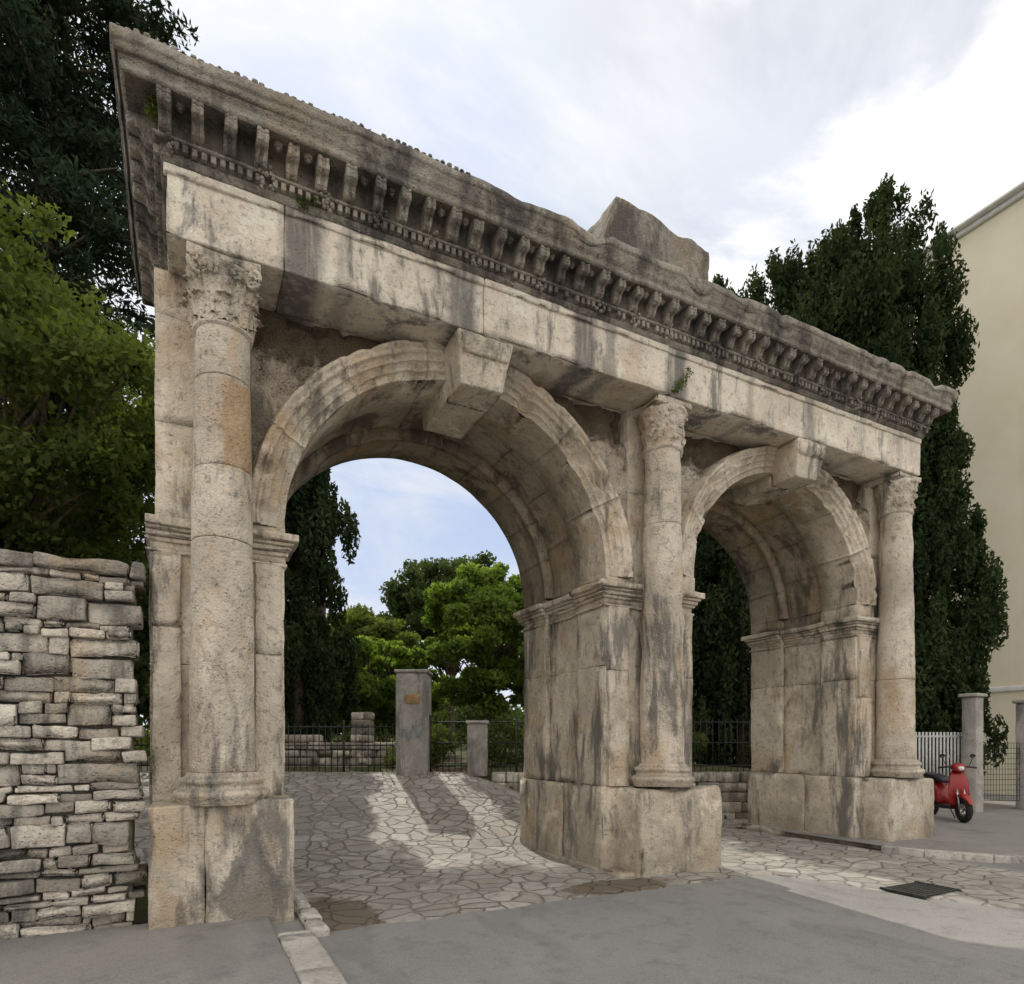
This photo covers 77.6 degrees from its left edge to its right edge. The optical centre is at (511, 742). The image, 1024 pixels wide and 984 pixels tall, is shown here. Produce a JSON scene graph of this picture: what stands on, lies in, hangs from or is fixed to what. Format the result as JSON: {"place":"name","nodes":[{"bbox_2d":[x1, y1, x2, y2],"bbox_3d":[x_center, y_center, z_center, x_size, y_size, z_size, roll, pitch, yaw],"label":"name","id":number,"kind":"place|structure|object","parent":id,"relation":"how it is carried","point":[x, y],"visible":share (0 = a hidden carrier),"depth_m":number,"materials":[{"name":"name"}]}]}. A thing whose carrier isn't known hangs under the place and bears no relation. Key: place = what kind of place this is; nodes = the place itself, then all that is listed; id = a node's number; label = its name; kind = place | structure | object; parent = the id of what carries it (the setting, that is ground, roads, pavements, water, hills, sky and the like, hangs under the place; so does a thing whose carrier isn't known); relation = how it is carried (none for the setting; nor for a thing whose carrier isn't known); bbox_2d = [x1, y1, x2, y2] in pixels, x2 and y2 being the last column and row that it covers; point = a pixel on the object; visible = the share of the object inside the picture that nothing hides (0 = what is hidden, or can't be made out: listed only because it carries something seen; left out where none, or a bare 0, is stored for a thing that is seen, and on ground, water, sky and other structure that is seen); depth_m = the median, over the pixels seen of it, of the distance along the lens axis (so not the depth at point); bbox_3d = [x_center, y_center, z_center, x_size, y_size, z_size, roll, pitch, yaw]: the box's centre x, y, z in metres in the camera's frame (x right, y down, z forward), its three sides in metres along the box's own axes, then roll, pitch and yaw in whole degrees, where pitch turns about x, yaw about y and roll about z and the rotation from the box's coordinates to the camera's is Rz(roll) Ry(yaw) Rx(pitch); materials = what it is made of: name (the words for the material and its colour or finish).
{"place":"outdoors","nodes":[
{"label":"outdoors","id":0,"kind":"place"},
{"bbox_2d":[132,771,150,871],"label":"flagstone path","id":1,"kind":"structure","parent":0,"point":[140,832],"depth_m":9.38,"materials":[{"name":"grey stone"}]},
{"bbox_2d":[0,916,299,983],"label":"pavement","id":2,"kind":"structure","parent":0,"point":[246,951],"depth_m":4.57,"materials":[{"name":"concrete"}]},
{"bbox_2d":[133,734,750,923],"bbox_3d":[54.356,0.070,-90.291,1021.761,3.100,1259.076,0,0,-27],"label":"ground","id":3,"kind":"structure","parent":0,"point":[142,911],"depth_m":14.23,"materials":[{"name":"grey stone"}]},
{"bbox_2d":[0,546,147,939],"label":"dry stone wall","id":4,"kind":"structure","parent":3,"relation":"on","point":[72,803],"depth_m":5.20,"materials":[{"name":"stone"}]},
{"bbox_2d":[0,179,154,612],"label":"broadleaf tree","id":5,"kind":"object","parent":3,"relation":"on","point":[92,432],"visible":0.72,"depth_m":8.29,"materials":[{"name":"green plant"}]},
{"bbox_2d":[0,0,200,655],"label":"cedar tree","id":6,"kind":"object","parent":3,"relation":"on","point":[50,130],"visible":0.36,"depth_m":14.00,"materials":[{"name":"green plant"}]},
{"bbox_2d":[133,578,149,725],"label":"broadleaf tree","id":7,"kind":"object","parent":3,"relation":"on","point":[142,665],"visible":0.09,"depth_m":12.54,"materials":[{"name":"green plant"}]},
{"bbox_2d":[134,720,392,771],"bbox_3d":[-5.784,0.110,13.501,6.533,1.180,0.044,0,0,0],"label":"iron fence","id":8,"kind":"object","parent":3,"relation":"on","point":[319,745],"visible":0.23,"depth_m":13.49,"materials":[{"name":"black metal"}]},
{"bbox_2d":[294,885,329,936],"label":"kerb","id":9,"kind":"structure","parent":3,"relation":"on","point":[308,915],"depth_m":5.67,"materials":[{"name":"stone"}]},
{"bbox_2d":[316,558,325,735],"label":"stone pine tree","id":10,"kind":"object","parent":3,"relation":"on","point":[323,610],"depth_m":19.09,"materials":[{"name":"green plant"}]},
{"bbox_2d":[284,468,361,742],"bbox_3d":[-5.410,-5.740,16.057,2.854,12.918,2.838,0,0,26],"label":"cypress tree","id":11,"kind":"object","parent":3,"relation":"on","point":[315,521],"visible":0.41,"depth_m":15.75,"materials":[{"name":"green plant"}]},
{"bbox_2d":[134,672,523,748],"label":"distant trees","id":12,"kind":"object","parent":3,"relation":"on","point":[465,713],"visible":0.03,"depth_m":46.28,"materials":[{"name":"green plant"}]},
{"bbox_2d":[284,712,434,766],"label":"ruined stone wall","id":13,"kind":"structure","parent":3,"relation":"on","point":[365,718],"depth_m":15.10,"materials":[{"name":"stone"}]},
{"bbox_2d":[326,603,424,725],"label":"broadleaf tree","id":14,"kind":"object","parent":3,"relation":"on","point":[364,621],"visible":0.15,"depth_m":24.83,"materials":[{"name":"green plant"}]},
{"bbox_2d":[331,635,447,741],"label":"broadleaf tree","id":15,"kind":"object","parent":3,"relation":"on","point":[376,695],"visible":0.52,"depth_m":19.57,"materials":[{"name":"green plant"}]},
{"bbox_2d":[133,717,708,768],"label":"shrubs","id":16,"kind":"object","parent":3,"relation":"on","point":[497,751],"visible":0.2,"depth_m":15.03,"materials":[{"name":"green plant"}]},
{"bbox_2d":[374,549,510,739],"bbox_3d":[-3.611,-4.575,37.008,8.532,12.766,9.236,0,0,-27],"label":"broadleaf tree","id":17,"kind":"object","parent":3,"relation":"on","point":[405,601],"visible":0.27,"depth_m":35.21,"materials":[{"name":"green plant"}]},
{"bbox_2d":[407,561,523,754],"bbox_3d":[-0.750,-2.259,17.886,4.027,5.811,4.269,0,0,9],"label":"broadleaf tree","id":18,"kind":"object","parent":3,"relation":"on","point":[487,607],"visible":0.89,"depth_m":16.98,"materials":[{"name":"green plant"}]},
{"bbox_2d":[109,22,957,928],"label":"roman double arch gate","id":19,"kind":"structure","parent":3,"relation":"on","point":[511,364],"depth_m":7.41,"materials":[{"name":"stone"}]},
{"bbox_2d":[143,93,693,392],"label":"wall plants","id":20,"kind":"object","parent":19,"relation":"attached to","point":[153,113],"depth_m":5.69,"materials":[{"name":"green plant"}]},
{"bbox_2d":[429,715,750,773],"bbox_3d":[1.811,0.060,13.501,7.124,1.280,0.044,0,0,0],"label":"iron fence","id":21,"kind":"object","parent":3,"relation":"on","point":[516,742],"visible":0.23,"depth_m":13.49,"materials":[{"name":"black metal"}]},
{"bbox_2d":[492,771,748,818],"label":"retaining wall","id":22,"kind":"structure","parent":3,"relation":"on","point":[733,789],"depth_m":13.29,"materials":[{"name":"stone"}]},
{"bbox_2d":[692,531,735,764],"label":"cypress tree","id":23,"kind":"object","parent":3,"relation":"on","point":[698,641],"visible":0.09,"depth_m":16.65,"materials":[{"name":"green plant"}]},
{"bbox_2d":[692,530,750,767],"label":"cypress tree","id":24,"kind":"object","parent":3,"relation":"on","point":[710,556],"visible":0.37,"depth_m":16.06,"materials":[{"name":"green plant"}]},
{"bbox_2d":[692,273,750,764],"bbox_3d":[6.023,-5.583,17.626,3.926,14.768,4.146,0,0,-27],"label":"cypress tree","id":25,"kind":"object","parent":3,"relation":"on","point":[717,279],"visible":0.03,"depth_m":16.68,"materials":[{"name":"green plant"}]},
{"bbox_2d":[720,247,860,763],"bbox_3d":[7.000,-5.733,17.587,5.086,15.325,4.717,0,0,-27],"label":"cypress tree","id":26,"kind":"object","parent":3,"relation":"on","point":[775,270],"visible":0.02,"depth_m":16.58,"materials":[{"name":"green plant"}]},
{"bbox_2d":[695,196,1023,794],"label":"walls","id":27,"kind":"structure","parent":3,"relation":"on","point":[990,400],"depth_m":18.76,"materials":[{"name":"beige paint"}]},
{"bbox_2d":[902,181,1023,265],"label":"roof eaves","id":28,"kind":"object","parent":27,"relation":"attached to","point":[1018,188],"visible":0.03,"depth_m":18.91,"materials":[{"name":"white paint"}]},
{"bbox_2d":[924,189,1023,692],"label":"string course","id":29,"kind":"object","parent":27,"relation":"attached to","point":[993,212],"visible":0.12,"depth_m":18.80,"materials":[{"name":"white paint"}]},
{"bbox_2d":[781,217,942,463],"bbox_3d":[8.500,-5.924,17.143,5.272,15.475,5.453,0,0,31],"label":"cypress tree","id":30,"kind":"object","parent":3,"relation":"on","point":[840,247],"visible":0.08,"depth_m":15.49,"materials":[{"name":"green plant"}]},
{"bbox_2d":[805,172,979,746],"bbox_3d":[9.888,-6.529,17.041,4.283,16.732,4.041,0,0,20],"label":"cypress tree","id":31,"kind":"object","parent":3,"relation":"on","point":[934,312],"visible":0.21,"depth_m":15.82,"materials":[{"name":"green plant"}]},
{"bbox_2d":[912,483,963,771],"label":"cypress tree","id":32,"kind":"object","parent":3,"relation":"on","point":[934,651],"visible":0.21,"depth_m":15.17,"materials":[{"name":"green plant"}]},
{"bbox_2d":[938,808,954,810],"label":"wall","id":33,"kind":"structure","parent":3,"relation":"on","point":[942,809],"depth_m":14.12,"materials":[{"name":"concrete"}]},
{"bbox_2d":[916,732,961,785],"bbox_3d":[9.469,0.390,14.198,1.308,1.260,0.050,0,0,0],"label":"pale metal fence","id":34,"kind":"object","parent":33,"relation":"on","point":[940,736],"visible":0.4,"depth_m":14.18,"materials":[{"name":"metal"}]},
{"bbox_2d":[881,845,1023,863],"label":"kerb","id":35,"kind":"structure","parent":3,"relation":"on","point":[980,857],"depth_m":8.70,"materials":[{"name":"stone"}]},
{"bbox_2d":[912,404,1009,783],"bbox_3d":[10.865,-3.540,16.329,3.078,10.706,2.886,0,0,-27],"label":"cypress tree","id":36,"kind":"object","parent":3,"relation":"on","point":[978,622],"visible":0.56,"depth_m":15.54,"materials":[{"name":"green plant"}]},
{"bbox_2d":[1012,700,1023,809],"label":"concrete gatepost","id":37,"kind":"object","parent":3,"relation":"on","point":[1019,733],"visible":0.87,"depth_m":14.49,"materials":[{"name":"grey concrete"}]},
{"bbox_2d":[983,743,1019,800],"bbox_3d":[10.975,0.651,14.348,1.008,1.308,0.010,0,0,-6],"label":"wire fence","id":38,"kind":"object","parent":37,"relation":"attached to","point":[996,774],"visible":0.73,"depth_m":14.34,"materials":[{"name":"metal"}]},
{"bbox_2d":[2,0,1023,733],"label":"sky","id":39,"kind":"structure","parent":0,"point":[748,128],"materials":[{"name":"white"}]},
{"bbox_2d":[272,846,1023,983],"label":"asphalt road","id":40,"kind":"structure","parent":0,"point":[765,929],"depth_m":5.17,"materials":[{"name":"grey asphalt"}]},
{"bbox_2d":[278,929,347,983],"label":"kerb","id":41,"kind":"structure","parent":40,"relation":"on","point":[309,958],"depth_m":4.48,"materials":[{"name":"stone"}]},
{"bbox_2d":[284,772,1023,931],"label":"flagstone paving","id":42,"kind":"structure","parent":0,"point":[371,848],"depth_m":8.45,"materials":[{"name":"grey stone"}]},
{"bbox_2d":[394,669,432,774],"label":"stone pillar","id":43,"kind":"structure","parent":42,"relation":"on","point":[413,755],"depth_m":13.17,"materials":[{"name":"concrete"}]},
{"bbox_2d":[401,725,420,739],"bbox_3d":[-2.076,-0.208,13.156,0.419,0.326,0.020,0,0,0],"label":"graffiti","id":44,"kind":"object","parent":43,"relation":"attached to","point":[411,732],"visible":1,"depth_m":13.15,"materials":[{"name":"teal paint"}]},
{"bbox_2d":[406,694,418,702],"bbox_3d":[-2.056,-0.910,13.149,0.280,0.180,0.015,0,0,0],"label":"sign plate","id":45,"kind":"object","parent":43,"relation":"attached to","point":[412,698],"visible":1,"depth_m":13.14,"materials":[{"name":"paint"}]},
{"bbox_2d":[466,720,488,775],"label":"stone pillar","id":46,"kind":"structure","parent":42,"relation":"on","point":[477,747],"depth_m":13.29,"materials":[{"name":"stone"}]},
{"bbox_2d":[879,881,960,899],"bbox_3d":[4.396,1.582,6.863,0.660,0.036,0.480,0,0,-27],"label":"drain grate","id":47,"kind":"object","parent":42,"relation":"on","point":[920,890],"visible":1,"depth_m":6.81,"materials":[{"name":"metal"}]},
{"bbox_2d":[720,819,747,827],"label":"flagstone yard","id":48,"kind":"structure","parent":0,"point":[732,823],"depth_m":12.69,"materials":[{"name":"grey stone"}]},
{"bbox_2d":[778,793,1023,854],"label":"pavement","id":49,"kind":"structure","parent":0,"point":[995,827],"depth_m":10.73,"materials":[{"name":"concrete"}]},
{"bbox_2d":[923,754,976,822],"bbox_3d":[8.579,0.863,12.738,0.677,1.306,1.788,0,0,-2],"label":"parked scooter","id":50,"kind":"object","parent":49,"relation":"on","point":[954,794],"visible":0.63,"depth_m":12.26,"materials":[{"name":"metal"}]},
{"bbox_2d":[958,693,986,812],"bbox_3d":[10.119,0.258,13.999,0.403,2.684,0.403,0,0,-27],"label":"concrete gatepost","id":51,"kind":"object","parent":49,"relation":"on","point":[972,723],"visible":0.79,"depth_m":13.88,"materials":[{"name":"grey concrete"}]}
]}

